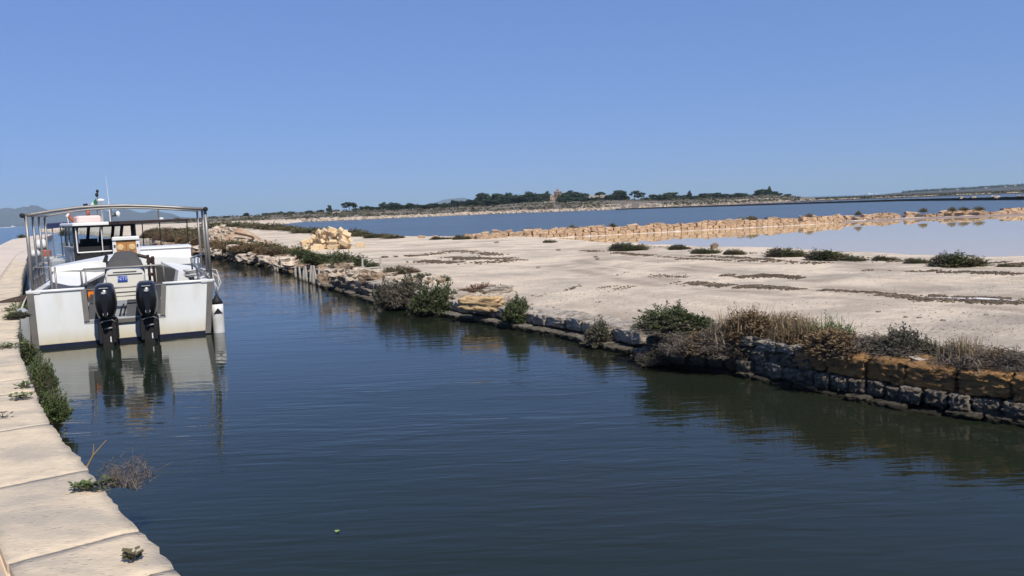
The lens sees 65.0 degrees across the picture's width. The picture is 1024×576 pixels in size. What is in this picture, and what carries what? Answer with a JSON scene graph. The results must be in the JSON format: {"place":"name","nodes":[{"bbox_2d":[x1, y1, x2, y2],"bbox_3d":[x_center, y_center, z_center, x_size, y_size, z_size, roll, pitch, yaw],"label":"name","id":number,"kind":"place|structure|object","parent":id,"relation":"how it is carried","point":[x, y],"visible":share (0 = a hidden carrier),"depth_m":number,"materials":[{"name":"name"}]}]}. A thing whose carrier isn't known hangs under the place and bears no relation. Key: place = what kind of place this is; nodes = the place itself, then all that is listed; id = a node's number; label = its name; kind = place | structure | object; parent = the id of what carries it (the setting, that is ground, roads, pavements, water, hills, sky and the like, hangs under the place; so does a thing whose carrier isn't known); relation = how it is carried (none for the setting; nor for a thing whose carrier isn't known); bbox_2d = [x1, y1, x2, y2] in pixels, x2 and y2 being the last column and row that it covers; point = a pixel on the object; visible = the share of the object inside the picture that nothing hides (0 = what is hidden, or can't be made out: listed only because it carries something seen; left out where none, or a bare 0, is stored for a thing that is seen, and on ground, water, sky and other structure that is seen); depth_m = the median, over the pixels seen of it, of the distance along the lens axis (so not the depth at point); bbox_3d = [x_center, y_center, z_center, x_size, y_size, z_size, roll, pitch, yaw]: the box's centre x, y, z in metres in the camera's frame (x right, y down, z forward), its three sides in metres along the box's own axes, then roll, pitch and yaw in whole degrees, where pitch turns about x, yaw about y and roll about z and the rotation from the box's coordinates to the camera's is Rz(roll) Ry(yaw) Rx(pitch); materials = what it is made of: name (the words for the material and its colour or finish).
{"place":"outdoors","nodes":[
{"label":"outdoors","id":0,"kind":"place"},
{"bbox_2d":[0,234,179,575],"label":"quay","id":1,"kind":"structure","parent":0,"point":[52,523],"depth_m":4.67,"materials":[{"name":"concrete"}]},
{"bbox_2d":[0,295,26,302],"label":"ramp plate","id":2,"kind":"object","parent":1,"relation":"on","point":[18,299],"visible":0.67,"depth_m":17.08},
{"bbox_2d":[1,298,27,311],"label":"green shrub","id":3,"kind":"object","parent":1,"relation":"on","point":[14,308],"visible":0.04,"depth_m":15.34,"materials":[{"name":"green plant"}]},
{"bbox_2d":[1,310,32,319],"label":"green shrub","id":4,"kind":"object","parent":1,"relation":"on","point":[18,314],"visible":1,"depth_m":13.85,"materials":[{"name":"green plant"}]},
{"bbox_2d":[8,391,32,399],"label":"creeping weed","id":5,"kind":"object","parent":1,"relation":"on","point":[23,395],"visible":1,"depth_m":7.47,"materials":[{"name":"green plant"}]},
{"bbox_2d":[14,380,39,387],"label":"creeping weed","id":6,"kind":"object","parent":1,"relation":"on","point":[22,385],"visible":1,"depth_m":7.96,"materials":[{"name":"green plant"}]},
{"bbox_2d":[16,329,42,365],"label":"green shrub","id":7,"kind":"object","parent":1,"relation":"on","point":[26,352],"visible":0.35,"depth_m":11.76,"materials":[{"name":"green plant"}]},
{"bbox_2d":[26,348,61,398],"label":"green shrub","id":8,"kind":"object","parent":1,"relation":"on","point":[44,376],"visible":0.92,"depth_m":10.25,"materials":[{"name":"green plant"}]},
{"bbox_2d":[39,385,76,423],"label":"green shrub","id":9,"kind":"object","parent":1,"relation":"on","point":[56,410],"visible":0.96,"depth_m":8.89,"materials":[{"name":"green plant"}]},
{"bbox_2d":[67,478,99,491],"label":"creeping weed","id":10,"kind":"object","parent":1,"relation":"on","point":[78,485],"visible":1,"depth_m":4.83,"materials":[{"name":"green plant"}]},
{"bbox_2d":[86,474,116,490],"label":"creeping weed","id":11,"kind":"object","parent":1,"relation":"on","point":[108,480],"visible":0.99,"depth_m":4.86,"materials":[{"name":"green plant"}]},
{"bbox_2d":[120,546,143,560],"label":"creeping weed","id":12,"kind":"object","parent":1,"relation":"on","point":[128,554],"visible":1,"depth_m":3.81,"materials":[{"name":"green plant"}]},
{"bbox_2d":[95,448,172,493],"bbox_3d":[-2.726,1.301,5.705,0.505,0.295,0.496,2,7,37],"label":"dry shrub","id":13,"kind":"object","parent":1,"relation":"on","point":[122,476],"visible":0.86,"depth_m":5.72,"materials":[{"name":"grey plant"}]},
{"bbox_2d":[0,205,189,226],"bbox_3d":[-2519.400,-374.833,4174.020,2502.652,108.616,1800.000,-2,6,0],"label":"mountains","id":14,"kind":"structure","parent":0,"point":[10,217],"depth_m":3937.83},
{"bbox_2d":[0,193,889,244],"bbox_3d":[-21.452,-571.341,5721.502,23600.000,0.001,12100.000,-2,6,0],"label":"sea water","id":15,"kind":"structure","parent":0,"point":[8,234],"depth_m":242.68,"materials":[{"name":"blue liquid"}]},
{"bbox_2d":[435,198,470,203],"bbox_3d":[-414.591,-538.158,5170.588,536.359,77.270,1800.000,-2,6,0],"label":"hill","id":16,"kind":"structure","parent":0,"point":[449,200],"depth_m":5078.34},
{"bbox_2d":[135,195,814,224],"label":"island","id":17,"kind":"structure","parent":0,"point":[634,204],"depth_m":311.92,"materials":[{"name":"soil"}]},
{"bbox_2d":[341,202,357,209],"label":"pine tree","id":18,"kind":"object","parent":17,"relation":"on","point":[351,204],"visible":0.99,"depth_m":312.14,"materials":[{"name":"green plant"}]},
{"bbox_2d":[215,206,620,221],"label":"shore stones","id":19,"kind":"object","parent":17,"relation":"on","point":[437,214],"visible":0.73,"depth_m":262.40,"materials":[{"name":"stone"}]},
{"bbox_2d":[479,199,499,205],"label":"evergreen tree","id":20,"kind":"object","parent":17,"relation":"on","point":[489,202],"visible":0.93,"depth_m":340.80,"materials":[{"name":"green plant"}]},
{"bbox_2d":[175,190,1023,222],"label":"scrub","id":21,"kind":"object","parent":17,"relation":"on","point":[546,204],"visible":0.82,"depth_m":313.27,"materials":[{"name":"green plant"}]},
{"bbox_2d":[576,192,1018,210],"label":"rubble","id":22,"kind":"object","parent":17,"relation":"on","point":[692,204],"visible":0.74,"depth_m":298.36,"materials":[{"name":"stone"}]},
{"bbox_2d":[0,0,1023,217],"label":"sky","id":23,"kind":"structure","parent":0,"point":[225,107],"materials":[{"name":"blue"}]},
{"bbox_2d":[23,238,1023,575],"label":"canal water","id":24,"kind":"structure","parent":0,"point":[283,424],"depth_m":7.35,"materials":[{"name":"liquid"}]},
{"bbox_2d":[19,204,214,349],"bbox_3d":[-8.851,-0.366,18.509,3.380,2.992,8.247,-5,6,-24],"label":"workboat","id":25,"kind":"object","parent":24,"relation":"on","point":[127,303],"visible":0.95,"depth_m":15.73,"materials":[{"name":"paint"}]},
{"bbox_2d":[15,296,31,343],"bbox_3d":[-9.194,0.626,15.107,0.320,1.106,0.320,-5,6,-24],"label":"boat fender","id":26,"kind":"object","parent":25,"relation":"hanging from","point":[25,325],"visible":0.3,"depth_m":15.02,"materials":[{"name":"grey paint"}]},
{"bbox_2d":[105,251,144,279],"bbox_3d":[-8.168,-0.504,16.971,0.748,0.549,1.180,-5,6,-24],"label":"canvas cover","id":27,"kind":"object","parent":25,"relation":"on","point":[125,258],"visible":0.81,"depth_m":16.63,"materials":[{"name":"fabric"}]},
{"bbox_2d":[112,236,140,259],"bbox_3d":[-8.519,-0.415,17.852,0.563,1.456,0.465,-5,6,-24],"label":"helm cabinet","id":28,"kind":"object","parent":25,"relation":"on","point":[127,243],"visible":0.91,"depth_m":17.63,"materials":[{"name":"white paint"}]},
{"bbox_2d":[136,253,156,281],"bbox_3d":[-7.891,-0.231,17.393,0.554,1.079,0.192,0,6,21],"label":"wooden chair","id":29,"kind":"object","parent":25,"relation":"on","point":[150,260],"visible":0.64,"depth_m":17.27,"materials":[{"name":"brown wood"}]},
{"bbox_2d":[183,268,208,277],"bbox_3d":[-6.485,-0.306,16.763,0.448,0.174,1.071,-7,8,-41],"label":"rope coil","id":30,"kind":"object","parent":25,"relation":"on","point":[191,273],"visible":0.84,"depth_m":16.89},
{"bbox_2d":[212,269,224,332],"bbox_3d":[-5.966,0.309,16.258,0.234,1.607,0.236,-5,6,-24],"label":"boat fender","id":31,"kind":"object","parent":25,"relation":"hanging from","point":[218,322],"visible":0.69,"depth_m":16.20,"materials":[{"name":"plastic"}]},
{"bbox_2d":[47,182,188,262],"bbox_3d":[-14.293,-1.895,28.439,2.983,4.157,8.062,-7,8,-41],"label":"cabin boat","id":32,"kind":"object","parent":24,"relation":"on","point":[83,249],"visible":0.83,"depth_m":27.35,"materials":[{"name":"white paint"}]},
{"bbox_2d":[50,258,65,266],"bbox_3d":[-16.008,-0.838,28.352,0.500,0.420,0.400,-4,6,-17],"label":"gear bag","id":33,"kind":"object","parent":32,"relation":"on","point":[55,261],"visible":0.64,"depth_m":28.18,"materials":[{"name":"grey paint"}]},
{"bbox_2d":[73,215,101,222],"bbox_3d":[-14.579,-2.371,27.594,0.755,0.220,0.750,-6,7,-37],"label":"raft case","id":34,"kind":"object","parent":32,"relation":"on","point":[91,218],"visible":0.98,"depth_m":27.32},
{"bbox_2d":[41,215,1023,351],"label":"sand flat","id":35,"kind":"structure","parent":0,"point":[558,268],"depth_m":17.90,"materials":[{"name":"sand"}]},
{"bbox_2d":[143,225,174,232],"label":"bank shrub","id":36,"kind":"object","parent":35,"relation":"on","point":[150,230],"visible":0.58,"depth_m":107.00,"materials":[{"name":"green plant"}]},
{"bbox_2d":[161,230,183,241],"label":"bank shrub","id":37,"kind":"object","parent":35,"relation":"on","point":[171,238],"visible":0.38,"depth_m":66.44,"materials":[{"name":"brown plant"}]},
{"bbox_2d":[174,231,197,243],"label":"bank shrub","id":38,"kind":"object","parent":35,"relation":"on","point":[179,240],"visible":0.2,"depth_m":60.95,"materials":[{"name":"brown plant"}]},
{"bbox_2d":[213,220,242,227],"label":"hedge shrub","id":39,"kind":"object","parent":35,"relation":"on","point":[231,224],"visible":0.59,"depth_m":131.84,"materials":[{"name":"green plant"}]},
{"bbox_2d":[213,237,245,248],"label":"bank shrub","id":40,"kind":"object","parent":35,"relation":"on","point":[222,243],"visible":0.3,"depth_m":45.61,"materials":[{"name":"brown plant"}]},
{"bbox_2d":[196,228,272,251],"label":"dirt mound","id":41,"kind":"object","parent":35,"relation":"on","point":[236,236],"visible":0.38,"depth_m":48.30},
{"bbox_2d":[236,238,281,253],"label":"bank shrub","id":42,"kind":"object","parent":35,"relation":"on","point":[250,247],"visible":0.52,"depth_m":40.86,"materials":[{"name":"green plant"}]},
{"bbox_2d":[258,221,278,230],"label":"hedge shrub","id":43,"kind":"object","parent":35,"relation":"on","point":[263,227],"visible":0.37,"depth_m":104.47,"materials":[{"name":"green plant"}]},
{"bbox_2d":[251,243,289,254],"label":"bank shrub","id":44,"kind":"object","parent":35,"relation":"on","point":[259,249],"visible":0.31,"depth_m":38.51,"materials":[{"name":"green plant"}]},
{"bbox_2d":[259,245,299,256],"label":"bank shrub","id":45,"kind":"object","parent":35,"relation":"on","point":[277,250],"visible":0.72,"depth_m":36.72,"materials":[{"name":"green plant"}]},
{"bbox_2d":[277,224,299,230],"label":"hedge shrub","id":46,"kind":"object","parent":35,"relation":"on","point":[286,227],"visible":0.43,"depth_m":93.94,"materials":[{"name":"green plant"}]},
{"bbox_2d":[282,245,312,258],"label":"green shrub","id":47,"kind":"object","parent":35,"relation":"on","point":[298,252],"visible":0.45,"depth_m":33.44,"materials":[{"name":"green plant"}]},
{"bbox_2d":[298,249,340,264],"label":"green shrub","id":48,"kind":"object","parent":35,"relation":"on","point":[314,258],"visible":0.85,"depth_m":29.53,"materials":[{"name":"green plant"}]},
{"bbox_2d":[316,272,329,283],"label":"rubble rock","id":49,"kind":"object","parent":35,"relation":"on","point":[323,278],"visible":1,"depth_m":22.73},
{"bbox_2d":[322,268,338,279],"bbox_3d":[-5.413,-0.410,23.894,0.549,0.367,0.402,-4,12,-11],"label":"rubble rock","id":50,"kind":"object","parent":35,"relation":"on","point":[333,273],"visible":0.76,"depth_m":23.81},
{"bbox_2d":[333,262,352,273],"bbox_3d":[-5.249,-0.615,25.155,0.600,0.412,0.455,2,0,15],"label":"rubble rock","id":51,"kind":"object","parent":35,"relation":"on","point":[345,266],"visible":0.59,"depth_m":25.01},
{"bbox_2d":[325,249,369,266],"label":"green shrub","id":52,"kind":"object","parent":35,"relation":"on","point":[343,257],"visible":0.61,"depth_m":27.48,"materials":[{"name":"green plant"}]},
{"bbox_2d":[352,229,372,236],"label":"hedge shrub","id":53,"kind":"object","parent":35,"relation":"on","point":[360,234],"visible":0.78,"depth_m":60.99,"materials":[{"name":"green plant"}]},
{"bbox_2d":[370,272,389,279],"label":"rubble rock","id":54,"kind":"object","parent":35,"relation":"on","point":[376,276],"visible":0.45,"depth_m":21.92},
{"bbox_2d":[376,265,422,274],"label":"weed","id":55,"kind":"object","parent":35,"relation":"on","point":[399,270],"visible":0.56,"depth_m":23.92,"materials":[{"name":"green plant"}]},
{"bbox_2d":[422,275,445,283],"bbox_3d":[-2.000,-0.201,20.601,0.596,0.220,0.388,1,8,10],"label":"white stone","id":56,"kind":"object","parent":35,"relation":"on","point":[438,278],"visible":0.66,"depth_m":20.47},
{"bbox_2d":[381,250,525,264],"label":"dried weed","id":57,"kind":"object","parent":35,"relation":"on","point":[510,259],"visible":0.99,"depth_m":28.95,"materials":[{"name":"plant"}]},
{"bbox_2d":[457,281,503,293],"bbox_3d":[-0.719,0.009,18.668,1.660,0.268,1.159,-2,6,-2],"label":"brown mat","id":58,"kind":"object","parent":35,"relation":"on","point":[478,288],"visible":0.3,"depth_m":18.59,"materials":[{"name":"red plant"}]},
{"bbox_2d":[483,285,513,293],"bbox_3d":[-0.300,0.057,18.205,0.682,0.214,0.490,-5,3,9],"label":"flat stone","id":59,"kind":"object","parent":35,"relation":"on","point":[498,289],"visible":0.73,"depth_m":18.00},
{"bbox_2d":[155,241,1023,426],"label":"canal wall","id":60,"kind":"structure","parent":35,"relation":"on","point":[928,387],"depth_m":9.43,"materials":[{"name":"grey stone"}]},
{"bbox_2d":[278,257,295,269],"bbox_3d":[-8.937,-0.988,31.917,0.738,0.511,0.582,-2,8,-16],"label":"bank rock","id":61,"kind":"object","parent":60,"relation":"on","point":[285,262],"visible":0.94,"depth_m":31.76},
{"bbox_2d":[344,269,360,281],"bbox_3d":[-4.551,-0.372,23.020,0.534,0.371,0.377,-6,4,-11],"label":"rubble rock","id":62,"kind":"object","parent":60,"relation":"on","point":[351,275],"visible":0.88,"depth_m":22.91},
{"bbox_2d":[357,273,374,285],"bbox_3d":[-3.914,-0.217,22.005,0.540,0.344,0.429,6,12,13],"label":"rubble rock","id":63,"kind":"object","parent":60,"relation":"on","point":[363,278],"visible":0.69,"depth_m":21.89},
{"bbox_2d":[371,268,430,309],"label":"grey shrub","id":64,"kind":"object","parent":60,"relation":"attached to","point":[395,295],"visible":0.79,"depth_m":18.83,"materials":[{"name":"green plant"}]},
{"bbox_2d":[405,275,456,315],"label":"green shrub","id":65,"kind":"object","parent":60,"relation":"attached to","point":[425,302],"visible":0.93,"depth_m":17.50,"materials":[{"name":"green plant"}]},
{"bbox_2d":[458,295,504,311],"bbox_3d":[-0.627,0.307,16.182,0.984,0.318,0.463,1,6,20],"label":"ochre boulder","id":66,"kind":"object","parent":60,"relation":"on","point":[479,303],"visible":0.96,"depth_m":16.00,"materials":[{"name":"stone"}]},
{"bbox_2d":[499,291,532,326],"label":"green shrub","id":67,"kind":"object","parent":60,"relation":"on","point":[514,311],"visible":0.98,"depth_m":15.18,"materials":[{"name":"green plant"}]},
{"bbox_2d":[579,314,613,347],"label":"green shrub","id":68,"kind":"object","parent":60,"relation":"attached to","point":[596,333],"visible":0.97,"depth_m":12.89,"materials":[{"name":"green plant"}]},
{"bbox_2d":[630,344,669,366],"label":"grey shrub","id":69,"kind":"object","parent":60,"relation":"attached to","point":[649,358],"visible":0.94,"depth_m":11.23,"materials":[{"name":"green plant"}]},
{"bbox_2d":[651,320,756,361],"bbox_3d":[2.717,0.685,10.789,1.710,0.530,1.052,-1,6,6],"label":"twig tangle","id":70,"kind":"object","parent":60,"relation":"on","point":[700,344],"visible":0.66,"depth_m":10.64,"materials":[{"name":"grey plant"}]},
{"bbox_2d":[563,272,689,291],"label":"dried weed","id":71,"kind":"object","parent":35,"relation":"on","point":[572,288],"visible":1,"depth_m":17.98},
{"bbox_2d":[608,241,648,250],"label":"shore shrub","id":72,"kind":"object","parent":35,"relation":"on","point":[618,246],"visible":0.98,"depth_m":30.32,"materials":[{"name":"green plant"}]},
{"bbox_2d":[616,299,716,338],"bbox_3d":[2.225,0.416,11.431,1.311,0.508,1.194,-4,6,-15],"label":"green shrub","id":73,"kind":"object","parent":35,"relation":"on","point":[667,321],"visible":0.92,"depth_m":11.26,"materials":[{"name":"green plant"}]},
{"bbox_2d":[667,244,691,249],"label":"shore shrub","id":74,"kind":"object","parent":35,"relation":"on","point":[676,247],"visible":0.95,"depth_m":29.54,"materials":[{"name":"green plant"}]},
{"bbox_2d":[383,248,1023,335],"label":"pebbles","id":75,"kind":"object","parent":35,"relation":"on","point":[844,305],"visible":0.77,"depth_m":12.89,"materials":[{"name":"stone"}]},
{"bbox_2d":[689,247,720,253],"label":"shore shrub","id":76,"kind":"object","parent":35,"relation":"on","point":[701,251],"visible":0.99,"depth_m":26.88,"materials":[{"name":"green plant"}]},
{"bbox_2d":[580,250,833,264],"bbox_3d":[5.268,-1.028,26.085,2.169,0.087,11.467,-6,7,-32],"label":"dried weed","id":77,"kind":"object","parent":35,"relation":"on","point":[746,259],"visible":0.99,"depth_m":24.42,"materials":[{"name":"plant"}]},
{"bbox_2d":[699,338,747,358],"bbox_3d":[2.927,0.757,10.624,0.941,0.352,0.788,-1,6,15],"label":"twig tangle","id":78,"kind":"object","parent":35,"relation":"on","point":[728,351],"visible":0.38,"depth_m":10.47,"materials":[{"name":"brown plant"}]},
{"bbox_2d":[723,248,746,254],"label":"shore shrub","id":79,"kind":"object","parent":35,"relation":"on","point":[733,252],"visible":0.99,"depth_m":25.88,"materials":[{"name":"green plant"}]},
{"bbox_2d":[670,281,807,289],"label":"dried weed","id":80,"kind":"object","parent":35,"relation":"on","point":[719,285],"visible":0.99,"depth_m":16.38,"materials":[{"name":"plant"}]},
{"bbox_2d":[472,207,1023,237],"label":"salt pan wall","id":81,"kind":"structure","parent":35,"relation":"on","point":[593,230],"depth_m":54.50,"materials":[{"name":"stone"}]},
{"bbox_2d":[688,301,812,346],"bbox_3d":[3.345,0.434,10.641,1.390,0.539,1.547,-7,7,-38],"label":"brown shrub","id":82,"kind":"object","parent":35,"relation":"on","point":[750,322],"visible":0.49,"depth_m":10.48,"materials":[{"name":"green plant"}]},
{"bbox_2d":[718,273,805,279],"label":"dried weed","id":83,"kind":"object","parent":35,"relation":"on","point":[764,275],"visible":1,"depth_m":18.29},
{"bbox_2d":[759,247,807,257],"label":"shore shrub","id":84,"kind":"object","parent":35,"relation":"on","point":[778,252],"visible":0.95,"depth_m":24.23,"materials":[{"name":"green plant"}]},
{"bbox_2d":[758,311,843,344],"bbox_3d":[3.721,0.510,10.140,1.212,0.454,1.266,0,6,20],"label":"grass tuft","id":85,"kind":"object","parent":35,"relation":"on","point":[787,339],"visible":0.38,"depth_m":10.03,"materials":[{"name":"plant"}]},
{"bbox_2d":[782,310,862,344],"bbox_3d":[3.791,0.508,9.869,0.819,0.492,1.018,-7,8,-42],"label":"grass tuft","id":86,"kind":"object","parent":35,"relation":"on","point":[838,325],"visible":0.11,"depth_m":9.82,"materials":[{"name":"brown plant"}]},
{"bbox_2d":[801,247,851,260],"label":"shore shrub","id":87,"kind":"object","parent":35,"relation":"on","point":[822,255],"visible":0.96,"depth_m":22.53,"materials":[{"name":"green plant"}]},
{"bbox_2d":[650,246,1023,264],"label":"dried weed","id":88,"kind":"object","parent":35,"relation":"on","point":[900,260],"visible":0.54,"depth_m":21.20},
{"bbox_2d":[795,326,904,359],"bbox_3d":[4.030,0.618,9.404,1.370,0.380,1.086,0,6,23],"label":"dry shrub","id":89,"kind":"object","parent":35,"relation":"on","point":[821,343],"visible":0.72,"depth_m":9.25,"materials":[{"name":"brown plant"}]},
{"bbox_2d":[845,255,867,261],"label":"shore shrub","id":90,"kind":"object","parent":35,"relation":"on","point":[853,258],"visible":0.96,"depth_m":22.01,"materials":[{"name":"green plant"}]},
{"bbox_2d":[872,255,898,260],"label":"shore shrub","id":91,"kind":"object","parent":35,"relation":"on","point":[879,258],"visible":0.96,"depth_m":21.70,"materials":[{"name":"green plant"}]},
{"bbox_2d":[865,321,942,364],"bbox_3d":[4.338,0.603,9.041,0.977,0.455,1.042,-7,7,-38],"label":"grey shrub","id":92,"kind":"object","parent":35,"relation":"on","point":[907,341],"visible":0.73,"depth_m":8.89,"materials":[{"name":"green plant"}]},
{"bbox_2d":[903,257,928,263],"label":"shore shrub","id":93,"kind":"object","parent":35,"relation":"on","point":[913,260],"visible":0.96,"depth_m":20.52,"materials":[{"name":"green plant"}]},
{"bbox_2d":[816,288,1023,304],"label":"dried weed","id":94,"kind":"object","parent":35,"relation":"on","point":[930,297],"visible":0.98,"depth_m":13.45,"materials":[{"name":"plant"}]},
{"bbox_2d":[862,269,1023,275],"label":"dried weed","id":95,"kind":"object","parent":35,"relation":"on","point":[985,272],"visible":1,"depth_m":17.66,"materials":[{"name":"plant"}]},
{"bbox_2d":[932,339,957,357],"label":"young shrub","id":96,"kind":"object","parent":35,"relation":"on","point":[940,350],"visible":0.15,"depth_m":8.68,"materials":[{"name":"green plant"}]},
{"bbox_2d":[926,250,994,267],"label":"shore shrub","id":97,"kind":"object","parent":35,"relation":"on","point":[957,260],"visible":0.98,"depth_m":19.30,"materials":[{"name":"green plant"}]},
{"bbox_2d":[929,329,1023,375],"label":"dry shrub","id":98,"kind":"object","parent":35,"relation":"on","point":[964,354],"visible":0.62,"depth_m":8.29,"materials":[{"name":"grey plant"}]},
{"bbox_2d":[981,345,1023,378],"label":"dry shrub","id":99,"kind":"object","parent":35,"relation":"on","point":[1018,361],"visible":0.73,"depth_m":8.05,"materials":[{"name":"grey plant"}]},
{"bbox_2d":[282,193,1023,235],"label":"lagoon water","id":100,"kind":"structure","parent":0,"point":[460,225],"depth_m":117.09,"materials":[{"name":"blue liquid"}]},
{"bbox_2d":[558,216,1023,256],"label":"salt pan water","id":101,"kind":"structure","parent":0,"point":[997,236],"depth_m":39.30,"materials":[{"name":"grey liquid"}]},
{"bbox_2d":[615,196,1023,209],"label":"dike","id":102,"kind":"structure","parent":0,"point":[986,198],"depth_m":197.84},
{"bbox_2d":[790,189,1023,201],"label":"mainland flat","id":103,"kind":"structure","parent":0,"point":[939,195],"depth_m":301.17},
{"bbox_2d":[838,214,1023,222],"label":"mud bank","id":104,"kind":"structure","parent":0,"point":[870,220],"depth_m":59.64,"materials":[{"name":"soil"}]},
{"bbox_2d":[885,186,1023,194],"bbox_3d":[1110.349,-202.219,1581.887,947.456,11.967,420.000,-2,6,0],"label":"shore","id":105,"kind":"structure","parent":0,"point":[1003,188],"depth_m":1436.28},
{"bbox_2d":[902,183,1023,192],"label":"wood","id":106,"kind":"object","parent":105,"relation":"on","point":[963,188],"visible":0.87,"depth_m":1460.41,"materials":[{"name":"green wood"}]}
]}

